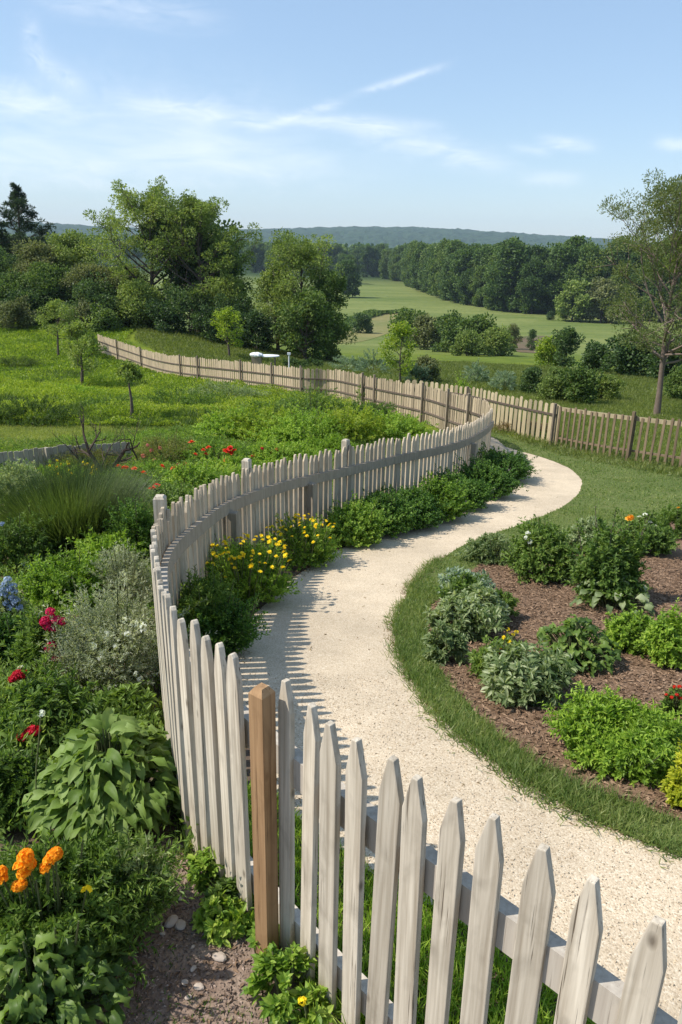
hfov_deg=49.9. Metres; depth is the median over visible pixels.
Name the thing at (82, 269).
thicket tree
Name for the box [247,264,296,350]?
light tree
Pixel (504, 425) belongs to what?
dry growth
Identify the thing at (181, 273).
dark tree
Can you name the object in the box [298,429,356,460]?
garden bush
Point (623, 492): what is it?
lawn
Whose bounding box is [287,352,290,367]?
marker post
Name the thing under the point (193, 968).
stone
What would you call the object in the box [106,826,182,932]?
feathery plant
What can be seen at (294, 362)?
crest bush
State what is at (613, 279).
forest tree
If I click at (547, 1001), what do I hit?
verge grass
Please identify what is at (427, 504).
hedge shrub
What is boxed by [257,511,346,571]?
flowering shrub
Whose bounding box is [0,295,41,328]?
bush
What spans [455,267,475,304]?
forest tree
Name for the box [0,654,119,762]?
leafy plant
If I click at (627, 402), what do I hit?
slope grass
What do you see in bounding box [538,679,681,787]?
rounded bush
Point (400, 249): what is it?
forest tree
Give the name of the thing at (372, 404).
garden bush
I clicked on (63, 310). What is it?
sapling
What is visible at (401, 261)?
forest tree
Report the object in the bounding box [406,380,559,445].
pale stake fence
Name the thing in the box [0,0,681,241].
sky
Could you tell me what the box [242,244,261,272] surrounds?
forest tree
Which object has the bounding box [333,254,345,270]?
forest tree
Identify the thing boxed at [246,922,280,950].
weed
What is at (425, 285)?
forest tree
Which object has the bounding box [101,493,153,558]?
leafy bush
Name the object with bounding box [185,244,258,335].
dark tree
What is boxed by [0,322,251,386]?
meadow herbs
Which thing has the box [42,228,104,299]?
thicket tree
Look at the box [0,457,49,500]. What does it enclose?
pale plant
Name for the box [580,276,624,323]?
wood tree
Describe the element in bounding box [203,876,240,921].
weed
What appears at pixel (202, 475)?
garden bush
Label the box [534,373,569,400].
valley bush
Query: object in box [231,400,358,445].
garden bush
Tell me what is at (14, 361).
meadow clump
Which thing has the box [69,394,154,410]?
meadow clump
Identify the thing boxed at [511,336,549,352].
ploughed field
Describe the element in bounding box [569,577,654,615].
broad leaf plant
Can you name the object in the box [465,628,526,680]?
flowering plant
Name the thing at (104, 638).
silver shrub
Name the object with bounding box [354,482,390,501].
hedge shrub
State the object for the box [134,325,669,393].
crest grass
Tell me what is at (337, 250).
forest tree
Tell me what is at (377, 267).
forest tree
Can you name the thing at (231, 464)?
garden bush
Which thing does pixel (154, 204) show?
broadleaf tree
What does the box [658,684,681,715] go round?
flowering plant
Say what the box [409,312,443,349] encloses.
valley bush
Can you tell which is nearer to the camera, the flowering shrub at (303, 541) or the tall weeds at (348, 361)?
the flowering shrub at (303, 541)
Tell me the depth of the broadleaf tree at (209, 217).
56.22 m
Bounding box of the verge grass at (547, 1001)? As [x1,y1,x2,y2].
[173,779,595,1023]
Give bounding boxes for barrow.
[250,352,262,376]
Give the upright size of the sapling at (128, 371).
2.080 m
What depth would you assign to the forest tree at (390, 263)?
510.06 m
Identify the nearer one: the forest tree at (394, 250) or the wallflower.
the wallflower
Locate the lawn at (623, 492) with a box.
[395,431,681,856]
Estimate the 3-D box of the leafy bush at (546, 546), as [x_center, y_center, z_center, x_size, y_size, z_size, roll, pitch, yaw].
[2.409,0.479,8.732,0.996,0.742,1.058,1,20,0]
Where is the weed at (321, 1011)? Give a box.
[288,980,336,1023]
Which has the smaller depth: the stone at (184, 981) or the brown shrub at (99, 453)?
the stone at (184, 981)
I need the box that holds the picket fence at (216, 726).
[150,408,681,1023]
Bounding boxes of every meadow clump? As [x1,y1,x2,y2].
[0,355,46,367]
[0,394,81,426]
[50,382,106,398]
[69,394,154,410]
[133,384,232,407]
[177,379,272,401]
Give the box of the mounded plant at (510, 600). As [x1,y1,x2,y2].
[495,587,519,615]
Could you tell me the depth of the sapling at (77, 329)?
31.63 m
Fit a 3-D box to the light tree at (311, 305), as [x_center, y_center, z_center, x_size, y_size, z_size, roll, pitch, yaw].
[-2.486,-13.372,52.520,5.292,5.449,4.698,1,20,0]
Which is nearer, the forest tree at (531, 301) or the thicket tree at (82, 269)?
the thicket tree at (82, 269)
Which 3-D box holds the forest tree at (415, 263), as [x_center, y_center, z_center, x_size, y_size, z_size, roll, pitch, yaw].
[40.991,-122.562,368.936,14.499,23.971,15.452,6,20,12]
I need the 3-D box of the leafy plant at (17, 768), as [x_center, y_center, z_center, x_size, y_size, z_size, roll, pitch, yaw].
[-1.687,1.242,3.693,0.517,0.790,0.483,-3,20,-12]
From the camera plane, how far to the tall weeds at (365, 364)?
43.31 m
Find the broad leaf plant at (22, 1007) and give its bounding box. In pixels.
[0,912,135,1023]
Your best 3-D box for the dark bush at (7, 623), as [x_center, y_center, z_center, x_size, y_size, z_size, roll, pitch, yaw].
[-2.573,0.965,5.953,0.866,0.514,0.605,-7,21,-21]
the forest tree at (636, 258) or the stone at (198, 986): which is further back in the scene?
the forest tree at (636, 258)
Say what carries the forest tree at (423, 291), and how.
on the ground at (376, 293)
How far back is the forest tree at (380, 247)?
583.18 m
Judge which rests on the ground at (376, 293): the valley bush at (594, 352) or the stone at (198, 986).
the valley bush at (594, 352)
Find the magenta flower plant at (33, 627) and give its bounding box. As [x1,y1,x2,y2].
[0,598,66,673]
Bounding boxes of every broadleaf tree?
[79,175,218,324]
[137,193,262,332]
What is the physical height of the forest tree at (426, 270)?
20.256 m
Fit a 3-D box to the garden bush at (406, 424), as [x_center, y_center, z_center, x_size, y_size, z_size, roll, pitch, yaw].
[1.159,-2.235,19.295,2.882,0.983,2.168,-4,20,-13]
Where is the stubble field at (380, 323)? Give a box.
[338,313,415,342]
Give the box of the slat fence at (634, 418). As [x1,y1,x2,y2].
[555,406,681,466]
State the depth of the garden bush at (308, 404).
23.30 m
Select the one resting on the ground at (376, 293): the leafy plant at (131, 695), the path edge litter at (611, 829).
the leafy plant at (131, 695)
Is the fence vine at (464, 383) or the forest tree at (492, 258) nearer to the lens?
the fence vine at (464, 383)
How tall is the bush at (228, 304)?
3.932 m
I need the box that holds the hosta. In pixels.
[19,707,181,848]
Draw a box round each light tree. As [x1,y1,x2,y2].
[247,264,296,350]
[253,227,357,354]
[270,286,342,360]
[309,270,350,361]
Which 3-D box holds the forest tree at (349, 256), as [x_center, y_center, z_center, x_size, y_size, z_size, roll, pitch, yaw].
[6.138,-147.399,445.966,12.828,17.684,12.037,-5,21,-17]
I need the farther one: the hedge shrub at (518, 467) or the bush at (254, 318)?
the bush at (254, 318)
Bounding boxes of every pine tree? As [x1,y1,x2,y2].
[0,182,57,258]
[0,223,24,260]
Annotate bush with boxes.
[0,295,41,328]
[0,500,62,571]
[0,608,66,668]
[59,297,91,330]
[87,301,123,332]
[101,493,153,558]
[136,299,186,334]
[140,475,199,518]
[150,460,230,493]
[152,561,242,634]
[158,280,223,336]
[171,433,256,465]
[179,587,270,656]
[182,401,262,440]
[187,452,273,480]
[189,303,232,343]
[208,293,258,340]
[208,397,309,441]
[229,308,282,350]
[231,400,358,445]
[234,397,305,419]
[240,439,289,462]
[248,435,318,465]
[249,385,354,421]
[281,357,309,367]
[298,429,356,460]
[303,357,323,367]
[314,400,404,446]
[326,397,411,421]
[342,403,439,446]
[350,312,373,333]
[387,306,425,346]
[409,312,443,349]
[415,354,441,381]
[430,309,465,351]
[449,327,485,355]
[455,311,497,354]
[481,323,517,355]
[500,514,578,583]
[506,323,525,348]
[516,366,542,394]
[525,329,537,350]
[533,335,559,366]
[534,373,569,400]
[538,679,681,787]
[546,311,555,319]
[546,365,567,380]
[551,326,585,367]
[557,362,603,404]
[558,514,624,550]
[561,506,652,607]
[578,339,614,370]
[595,374,626,399]
[599,330,659,376]
[602,603,658,659]
[612,507,681,555]
[632,597,681,669]
[644,333,681,378]
[652,500,681,536]
[658,737,681,807]
[662,365,681,400]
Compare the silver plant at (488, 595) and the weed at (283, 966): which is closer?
the weed at (283, 966)
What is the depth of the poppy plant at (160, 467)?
14.39 m
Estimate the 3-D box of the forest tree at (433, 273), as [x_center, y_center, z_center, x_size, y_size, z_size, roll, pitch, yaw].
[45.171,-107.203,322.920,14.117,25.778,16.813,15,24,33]
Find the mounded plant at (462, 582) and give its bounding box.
[435,569,488,601]
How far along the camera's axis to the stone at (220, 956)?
2.96 m
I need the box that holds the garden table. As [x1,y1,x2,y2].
[262,354,278,365]
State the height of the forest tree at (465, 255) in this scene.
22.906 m
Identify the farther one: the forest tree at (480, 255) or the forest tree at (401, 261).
the forest tree at (401, 261)
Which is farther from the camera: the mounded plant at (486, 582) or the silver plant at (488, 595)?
the mounded plant at (486, 582)
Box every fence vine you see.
[354,378,365,401]
[454,371,471,393]
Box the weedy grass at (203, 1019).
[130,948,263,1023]
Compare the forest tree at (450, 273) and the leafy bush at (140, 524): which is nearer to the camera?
the leafy bush at (140, 524)
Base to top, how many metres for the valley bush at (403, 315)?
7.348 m
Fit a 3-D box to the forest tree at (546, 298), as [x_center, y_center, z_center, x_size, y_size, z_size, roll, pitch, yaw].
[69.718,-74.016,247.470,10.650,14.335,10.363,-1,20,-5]
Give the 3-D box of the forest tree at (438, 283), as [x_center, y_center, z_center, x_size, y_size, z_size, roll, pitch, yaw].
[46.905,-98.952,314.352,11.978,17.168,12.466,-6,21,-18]
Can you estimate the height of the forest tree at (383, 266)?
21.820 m
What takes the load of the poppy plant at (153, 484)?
on the ground at (376, 293)
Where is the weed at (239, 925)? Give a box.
[189,889,254,947]
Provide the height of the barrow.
1.362 m
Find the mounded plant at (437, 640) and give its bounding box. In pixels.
[419,618,471,666]
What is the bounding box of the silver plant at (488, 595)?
[443,579,511,628]
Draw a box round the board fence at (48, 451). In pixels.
[0,442,131,470]
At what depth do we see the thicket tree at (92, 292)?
54.85 m
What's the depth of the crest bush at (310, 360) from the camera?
47.78 m
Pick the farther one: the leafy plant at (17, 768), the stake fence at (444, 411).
the stake fence at (444, 411)
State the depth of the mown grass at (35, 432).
20.19 m
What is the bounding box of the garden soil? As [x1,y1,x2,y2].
[95,837,267,1023]
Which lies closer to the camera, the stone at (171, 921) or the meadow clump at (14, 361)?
the stone at (171, 921)
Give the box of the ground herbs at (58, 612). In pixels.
[0,428,418,783]
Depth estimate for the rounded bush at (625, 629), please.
6.33 m
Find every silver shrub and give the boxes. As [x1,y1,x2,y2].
[31,551,217,692]
[83,538,152,599]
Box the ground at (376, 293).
[0,257,681,1023]
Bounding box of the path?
[237,437,681,1020]
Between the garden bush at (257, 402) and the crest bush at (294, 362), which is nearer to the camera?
the garden bush at (257, 402)
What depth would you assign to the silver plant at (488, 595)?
6.96 m
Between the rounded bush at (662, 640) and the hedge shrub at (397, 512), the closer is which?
the rounded bush at (662, 640)
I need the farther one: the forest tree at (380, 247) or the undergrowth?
the forest tree at (380, 247)
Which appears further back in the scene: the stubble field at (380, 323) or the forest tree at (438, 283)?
the forest tree at (438, 283)
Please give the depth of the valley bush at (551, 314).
221.41 m
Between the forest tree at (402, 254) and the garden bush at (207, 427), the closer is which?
the garden bush at (207, 427)
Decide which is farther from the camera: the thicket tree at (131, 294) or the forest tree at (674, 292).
the forest tree at (674, 292)
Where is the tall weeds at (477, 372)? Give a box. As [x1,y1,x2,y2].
[461,357,489,381]
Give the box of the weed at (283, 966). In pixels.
[240,941,319,1023]
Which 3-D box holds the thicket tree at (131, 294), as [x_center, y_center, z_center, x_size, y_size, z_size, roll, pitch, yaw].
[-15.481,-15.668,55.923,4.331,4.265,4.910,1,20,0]
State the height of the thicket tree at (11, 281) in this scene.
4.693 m
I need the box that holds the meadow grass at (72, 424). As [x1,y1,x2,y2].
[0,367,334,429]
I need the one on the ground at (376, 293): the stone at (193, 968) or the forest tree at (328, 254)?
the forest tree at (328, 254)
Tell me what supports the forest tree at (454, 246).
on the ground at (376, 293)
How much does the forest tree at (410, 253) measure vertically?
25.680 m
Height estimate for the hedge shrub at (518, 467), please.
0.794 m
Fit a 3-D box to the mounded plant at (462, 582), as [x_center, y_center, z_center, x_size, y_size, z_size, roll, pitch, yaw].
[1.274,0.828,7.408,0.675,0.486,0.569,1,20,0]
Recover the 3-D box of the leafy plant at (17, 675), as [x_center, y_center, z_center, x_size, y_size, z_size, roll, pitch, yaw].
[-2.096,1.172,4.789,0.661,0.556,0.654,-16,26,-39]
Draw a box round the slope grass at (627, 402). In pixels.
[314,387,681,476]
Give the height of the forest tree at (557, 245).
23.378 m
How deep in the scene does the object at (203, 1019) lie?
2.75 m
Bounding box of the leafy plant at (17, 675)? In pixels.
[0,644,69,715]
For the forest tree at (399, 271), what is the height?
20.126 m
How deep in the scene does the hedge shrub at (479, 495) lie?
12.40 m
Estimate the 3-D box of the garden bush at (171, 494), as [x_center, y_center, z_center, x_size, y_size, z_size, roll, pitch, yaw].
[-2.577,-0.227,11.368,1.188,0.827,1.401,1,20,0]
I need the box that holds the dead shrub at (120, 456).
[48,404,140,470]
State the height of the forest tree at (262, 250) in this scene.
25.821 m
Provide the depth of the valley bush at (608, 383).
31.50 m
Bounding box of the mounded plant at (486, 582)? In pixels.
[437,566,495,592]
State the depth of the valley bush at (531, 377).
33.22 m
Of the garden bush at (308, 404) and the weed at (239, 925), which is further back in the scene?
the garden bush at (308, 404)
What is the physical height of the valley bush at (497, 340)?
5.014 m
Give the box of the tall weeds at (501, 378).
[488,370,516,390]
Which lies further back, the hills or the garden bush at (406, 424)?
the hills
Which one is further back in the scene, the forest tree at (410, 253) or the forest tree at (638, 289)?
the forest tree at (410, 253)
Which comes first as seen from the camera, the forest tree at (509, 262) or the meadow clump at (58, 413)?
the meadow clump at (58, 413)
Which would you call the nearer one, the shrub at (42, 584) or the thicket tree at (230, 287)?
the shrub at (42, 584)
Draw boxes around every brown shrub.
[37,438,125,468]
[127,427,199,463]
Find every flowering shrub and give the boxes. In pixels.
[204,532,302,608]
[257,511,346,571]
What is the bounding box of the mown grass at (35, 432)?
[0,423,189,453]
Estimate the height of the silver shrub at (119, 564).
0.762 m
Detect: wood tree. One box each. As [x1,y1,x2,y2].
[552,278,593,321]
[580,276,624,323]
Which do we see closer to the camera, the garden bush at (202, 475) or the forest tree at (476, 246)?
the garden bush at (202, 475)
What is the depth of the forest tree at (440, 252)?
318.18 m
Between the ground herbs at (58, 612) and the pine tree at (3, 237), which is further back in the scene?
the pine tree at (3, 237)
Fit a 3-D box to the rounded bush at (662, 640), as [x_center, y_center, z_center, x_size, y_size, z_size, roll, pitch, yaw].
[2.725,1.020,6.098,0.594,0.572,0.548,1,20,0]
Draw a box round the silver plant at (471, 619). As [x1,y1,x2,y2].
[422,590,506,643]
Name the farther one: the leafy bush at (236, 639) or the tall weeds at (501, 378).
the tall weeds at (501, 378)
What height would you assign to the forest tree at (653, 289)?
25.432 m
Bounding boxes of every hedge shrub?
[317,489,391,547]
[329,485,429,537]
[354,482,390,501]
[366,482,453,529]
[415,470,475,521]
[419,462,499,509]
[453,451,528,497]
[477,441,541,480]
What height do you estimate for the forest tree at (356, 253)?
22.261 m
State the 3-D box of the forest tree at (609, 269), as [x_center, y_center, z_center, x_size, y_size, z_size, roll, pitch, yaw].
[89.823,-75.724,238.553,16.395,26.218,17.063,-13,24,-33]
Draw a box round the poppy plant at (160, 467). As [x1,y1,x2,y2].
[105,455,192,482]
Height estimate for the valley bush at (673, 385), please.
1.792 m
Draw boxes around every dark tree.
[127,213,248,331]
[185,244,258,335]
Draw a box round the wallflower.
[0,812,202,1023]
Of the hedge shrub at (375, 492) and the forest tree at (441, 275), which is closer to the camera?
the hedge shrub at (375, 492)
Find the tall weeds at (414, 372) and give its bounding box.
[398,362,433,381]
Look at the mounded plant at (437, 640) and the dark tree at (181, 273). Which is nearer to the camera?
the mounded plant at (437, 640)
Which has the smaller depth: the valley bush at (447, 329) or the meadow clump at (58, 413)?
the meadow clump at (58, 413)
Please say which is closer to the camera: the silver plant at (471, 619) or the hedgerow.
the silver plant at (471, 619)
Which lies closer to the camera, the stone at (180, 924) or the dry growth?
the stone at (180, 924)
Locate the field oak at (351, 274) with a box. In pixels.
[334,259,362,297]
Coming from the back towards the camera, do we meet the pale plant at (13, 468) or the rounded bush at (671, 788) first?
the pale plant at (13, 468)
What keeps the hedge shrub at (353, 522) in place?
on the ground at (376, 293)
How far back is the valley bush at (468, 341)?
94.64 m
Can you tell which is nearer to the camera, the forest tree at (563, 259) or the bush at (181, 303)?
the bush at (181, 303)
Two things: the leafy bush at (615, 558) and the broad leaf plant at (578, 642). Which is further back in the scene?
the leafy bush at (615, 558)
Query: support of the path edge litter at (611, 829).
on the path
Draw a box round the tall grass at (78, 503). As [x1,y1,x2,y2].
[0,453,170,559]
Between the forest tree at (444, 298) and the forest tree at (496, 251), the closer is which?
the forest tree at (496, 251)
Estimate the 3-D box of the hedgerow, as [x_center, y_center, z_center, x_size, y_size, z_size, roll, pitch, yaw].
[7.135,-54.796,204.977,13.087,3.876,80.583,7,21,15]
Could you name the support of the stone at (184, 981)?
on the garden soil
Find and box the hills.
[0,222,656,248]
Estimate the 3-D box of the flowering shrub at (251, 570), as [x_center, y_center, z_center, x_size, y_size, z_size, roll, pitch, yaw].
[-0.999,0.568,7.689,1.210,0.774,1.107,1,20,0]
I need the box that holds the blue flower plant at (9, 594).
[0,576,29,617]
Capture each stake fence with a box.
[97,334,492,450]
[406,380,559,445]
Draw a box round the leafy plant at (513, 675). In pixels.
[478,637,580,710]
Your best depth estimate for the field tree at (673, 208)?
25.08 m
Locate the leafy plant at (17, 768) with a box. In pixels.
[0,709,50,832]
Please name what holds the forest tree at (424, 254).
on the ground at (376, 293)
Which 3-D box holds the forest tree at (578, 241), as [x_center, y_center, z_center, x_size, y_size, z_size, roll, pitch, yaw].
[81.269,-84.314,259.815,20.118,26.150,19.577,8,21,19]
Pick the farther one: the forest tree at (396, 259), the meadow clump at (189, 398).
the forest tree at (396, 259)
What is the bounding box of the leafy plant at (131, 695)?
[94,681,160,728]
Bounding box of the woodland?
[4,232,602,259]
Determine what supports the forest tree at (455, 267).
on the ground at (376, 293)
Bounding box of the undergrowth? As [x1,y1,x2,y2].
[0,410,454,917]
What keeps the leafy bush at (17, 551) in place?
on the ground at (376, 293)
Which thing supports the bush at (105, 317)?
on the ground at (376, 293)
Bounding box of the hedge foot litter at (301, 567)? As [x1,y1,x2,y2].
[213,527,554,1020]
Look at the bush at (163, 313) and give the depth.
53.93 m
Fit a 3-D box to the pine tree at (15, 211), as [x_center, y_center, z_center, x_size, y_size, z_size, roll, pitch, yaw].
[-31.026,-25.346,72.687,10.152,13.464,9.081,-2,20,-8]
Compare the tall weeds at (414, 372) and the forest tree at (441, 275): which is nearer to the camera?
the tall weeds at (414, 372)
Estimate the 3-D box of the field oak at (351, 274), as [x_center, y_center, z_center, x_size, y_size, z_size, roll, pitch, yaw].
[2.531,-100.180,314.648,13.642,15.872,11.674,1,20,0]
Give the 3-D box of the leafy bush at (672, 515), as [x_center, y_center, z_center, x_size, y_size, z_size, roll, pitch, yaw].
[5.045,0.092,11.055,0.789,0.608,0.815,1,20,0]
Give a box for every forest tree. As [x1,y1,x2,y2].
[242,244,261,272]
[251,241,267,272]
[264,247,275,268]
[316,241,336,274]
[328,242,344,269]
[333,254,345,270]
[341,254,360,273]
[351,248,361,272]
[358,245,378,276]
[368,246,381,276]
[375,243,385,276]
[378,249,391,278]
[387,248,400,279]
[387,259,398,280]
[388,254,400,280]
[392,245,404,257]
[395,262,402,280]
[399,243,408,278]
[399,243,413,274]
[399,248,410,286]
[402,241,424,278]
[403,240,417,252]
[404,264,411,287]
[407,256,421,290]
[409,243,427,288]
[415,249,426,292]
[418,243,435,287]
[418,251,431,293]
[421,249,438,292]
[421,257,432,295]
[422,244,437,285]
[425,238,451,296]
[431,242,449,295]
[435,263,444,295]
[436,239,467,296]
[437,263,444,294]
[438,246,476,301]
[438,254,454,300]
[440,248,461,294]
[444,265,460,302]
[447,255,465,295]
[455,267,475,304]
[467,243,482,248]
[467,244,498,295]
[468,264,488,306]
[476,265,508,310]
[482,254,500,308]
[483,245,502,273]
[485,236,536,311]
[516,257,554,313]
[517,243,551,311]
[535,274,559,313]
[542,243,575,310]
[545,244,579,314]
[547,235,593,250]
[564,243,605,281]
[574,243,604,266]
[599,275,623,316]
[601,237,640,293]
[606,247,647,310]
[622,273,645,319]
[635,236,681,321]
[663,267,681,323]
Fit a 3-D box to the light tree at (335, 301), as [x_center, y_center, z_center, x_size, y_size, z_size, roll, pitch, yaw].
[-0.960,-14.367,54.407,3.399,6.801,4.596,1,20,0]
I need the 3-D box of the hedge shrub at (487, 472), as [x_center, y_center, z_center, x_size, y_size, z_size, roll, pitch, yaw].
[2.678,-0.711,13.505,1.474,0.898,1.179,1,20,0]
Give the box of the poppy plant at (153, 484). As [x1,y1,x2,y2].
[125,478,178,496]
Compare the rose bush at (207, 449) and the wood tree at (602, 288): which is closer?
the rose bush at (207, 449)
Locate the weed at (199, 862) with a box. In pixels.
[185,847,224,891]
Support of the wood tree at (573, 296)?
on the ground at (376, 293)
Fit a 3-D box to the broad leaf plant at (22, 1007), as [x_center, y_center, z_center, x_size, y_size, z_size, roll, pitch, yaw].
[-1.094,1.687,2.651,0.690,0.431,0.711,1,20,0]
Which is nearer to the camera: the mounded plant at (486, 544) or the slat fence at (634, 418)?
the mounded plant at (486, 544)
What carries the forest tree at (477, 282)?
on the ground at (376, 293)
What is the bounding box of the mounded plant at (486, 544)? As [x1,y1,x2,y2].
[454,531,518,565]
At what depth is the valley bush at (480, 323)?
100.07 m
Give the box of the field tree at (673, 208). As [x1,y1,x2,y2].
[582,167,681,414]
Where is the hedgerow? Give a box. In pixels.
[336,308,413,329]
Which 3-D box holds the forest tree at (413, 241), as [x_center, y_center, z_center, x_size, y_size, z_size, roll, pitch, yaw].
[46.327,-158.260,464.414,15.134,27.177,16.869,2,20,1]
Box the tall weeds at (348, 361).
[328,355,371,370]
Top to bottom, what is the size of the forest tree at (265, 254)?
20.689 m
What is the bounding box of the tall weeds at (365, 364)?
[351,348,398,373]
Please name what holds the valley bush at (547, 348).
on the ground at (376, 293)
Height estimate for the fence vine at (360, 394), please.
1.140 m
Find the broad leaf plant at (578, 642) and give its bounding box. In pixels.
[535,613,621,677]
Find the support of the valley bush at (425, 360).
on the ground at (376, 293)
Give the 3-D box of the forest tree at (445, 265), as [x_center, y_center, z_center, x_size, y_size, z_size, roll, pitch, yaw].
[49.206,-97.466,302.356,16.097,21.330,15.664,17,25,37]
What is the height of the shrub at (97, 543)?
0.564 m
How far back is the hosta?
3.58 m
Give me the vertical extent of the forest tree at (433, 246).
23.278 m
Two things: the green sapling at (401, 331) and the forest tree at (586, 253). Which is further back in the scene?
the forest tree at (586, 253)
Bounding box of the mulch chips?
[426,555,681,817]
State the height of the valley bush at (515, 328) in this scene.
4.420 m
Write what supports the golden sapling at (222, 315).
on the ground at (376, 293)
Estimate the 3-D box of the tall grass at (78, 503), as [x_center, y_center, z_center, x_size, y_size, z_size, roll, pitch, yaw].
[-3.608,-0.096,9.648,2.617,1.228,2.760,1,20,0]
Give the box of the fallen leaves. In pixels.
[298,505,572,824]
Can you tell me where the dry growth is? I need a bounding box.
[493,416,547,432]
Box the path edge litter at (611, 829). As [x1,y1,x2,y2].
[376,556,675,855]
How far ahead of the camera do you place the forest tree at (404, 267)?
423.33 m
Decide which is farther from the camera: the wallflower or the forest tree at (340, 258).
the forest tree at (340, 258)
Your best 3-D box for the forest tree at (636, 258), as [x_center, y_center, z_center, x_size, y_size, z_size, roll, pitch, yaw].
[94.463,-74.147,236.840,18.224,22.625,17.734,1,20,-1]
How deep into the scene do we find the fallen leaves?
6.65 m
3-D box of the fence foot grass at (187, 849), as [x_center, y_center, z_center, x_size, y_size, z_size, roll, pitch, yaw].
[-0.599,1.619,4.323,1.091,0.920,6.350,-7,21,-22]
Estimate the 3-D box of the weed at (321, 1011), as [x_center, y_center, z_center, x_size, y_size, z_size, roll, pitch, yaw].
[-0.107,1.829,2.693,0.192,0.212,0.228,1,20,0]
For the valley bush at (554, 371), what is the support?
on the ground at (376, 293)
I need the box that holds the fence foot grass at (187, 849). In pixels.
[153,642,345,1023]
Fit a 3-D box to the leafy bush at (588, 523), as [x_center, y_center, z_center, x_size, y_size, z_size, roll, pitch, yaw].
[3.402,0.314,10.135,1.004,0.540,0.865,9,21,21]
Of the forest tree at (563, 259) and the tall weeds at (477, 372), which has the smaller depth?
the tall weeds at (477, 372)
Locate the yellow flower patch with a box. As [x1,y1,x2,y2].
[0,457,107,478]
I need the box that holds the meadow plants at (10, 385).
[0,375,355,427]
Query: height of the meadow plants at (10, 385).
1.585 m
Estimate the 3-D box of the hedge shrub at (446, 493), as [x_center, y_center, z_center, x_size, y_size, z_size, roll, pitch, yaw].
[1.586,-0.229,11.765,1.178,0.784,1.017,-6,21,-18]
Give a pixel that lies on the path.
(347, 613)
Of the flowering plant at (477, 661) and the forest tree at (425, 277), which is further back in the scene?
the forest tree at (425, 277)
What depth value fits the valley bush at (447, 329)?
107.02 m
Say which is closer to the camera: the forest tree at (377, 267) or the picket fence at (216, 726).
the picket fence at (216, 726)
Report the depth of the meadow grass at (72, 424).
32.41 m
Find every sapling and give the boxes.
[32,298,79,357]
[56,314,107,383]
[114,358,144,417]
[210,306,244,356]
[378,320,418,381]
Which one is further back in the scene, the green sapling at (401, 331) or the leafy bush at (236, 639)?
the green sapling at (401, 331)
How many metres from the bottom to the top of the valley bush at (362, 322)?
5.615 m
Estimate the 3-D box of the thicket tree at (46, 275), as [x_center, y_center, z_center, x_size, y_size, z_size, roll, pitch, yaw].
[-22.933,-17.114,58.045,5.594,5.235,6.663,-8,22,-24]
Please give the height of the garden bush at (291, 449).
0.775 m
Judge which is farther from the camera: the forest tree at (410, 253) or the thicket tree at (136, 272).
the forest tree at (410, 253)
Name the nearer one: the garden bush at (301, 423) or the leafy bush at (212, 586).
the leafy bush at (212, 586)
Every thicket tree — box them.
[0,245,22,317]
[0,267,44,300]
[1,285,63,325]
[4,238,67,321]
[17,261,80,323]
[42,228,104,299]
[58,261,120,301]
[58,271,129,324]
[101,265,154,288]
[112,278,165,328]
[206,271,256,341]
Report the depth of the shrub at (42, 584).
7.32 m
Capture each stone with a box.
[164,915,177,927]
[175,919,185,929]
[181,979,188,985]
[190,965,196,971]
[193,983,203,989]
[212,951,225,961]
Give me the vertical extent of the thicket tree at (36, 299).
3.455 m
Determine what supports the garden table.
on the ground at (376, 293)

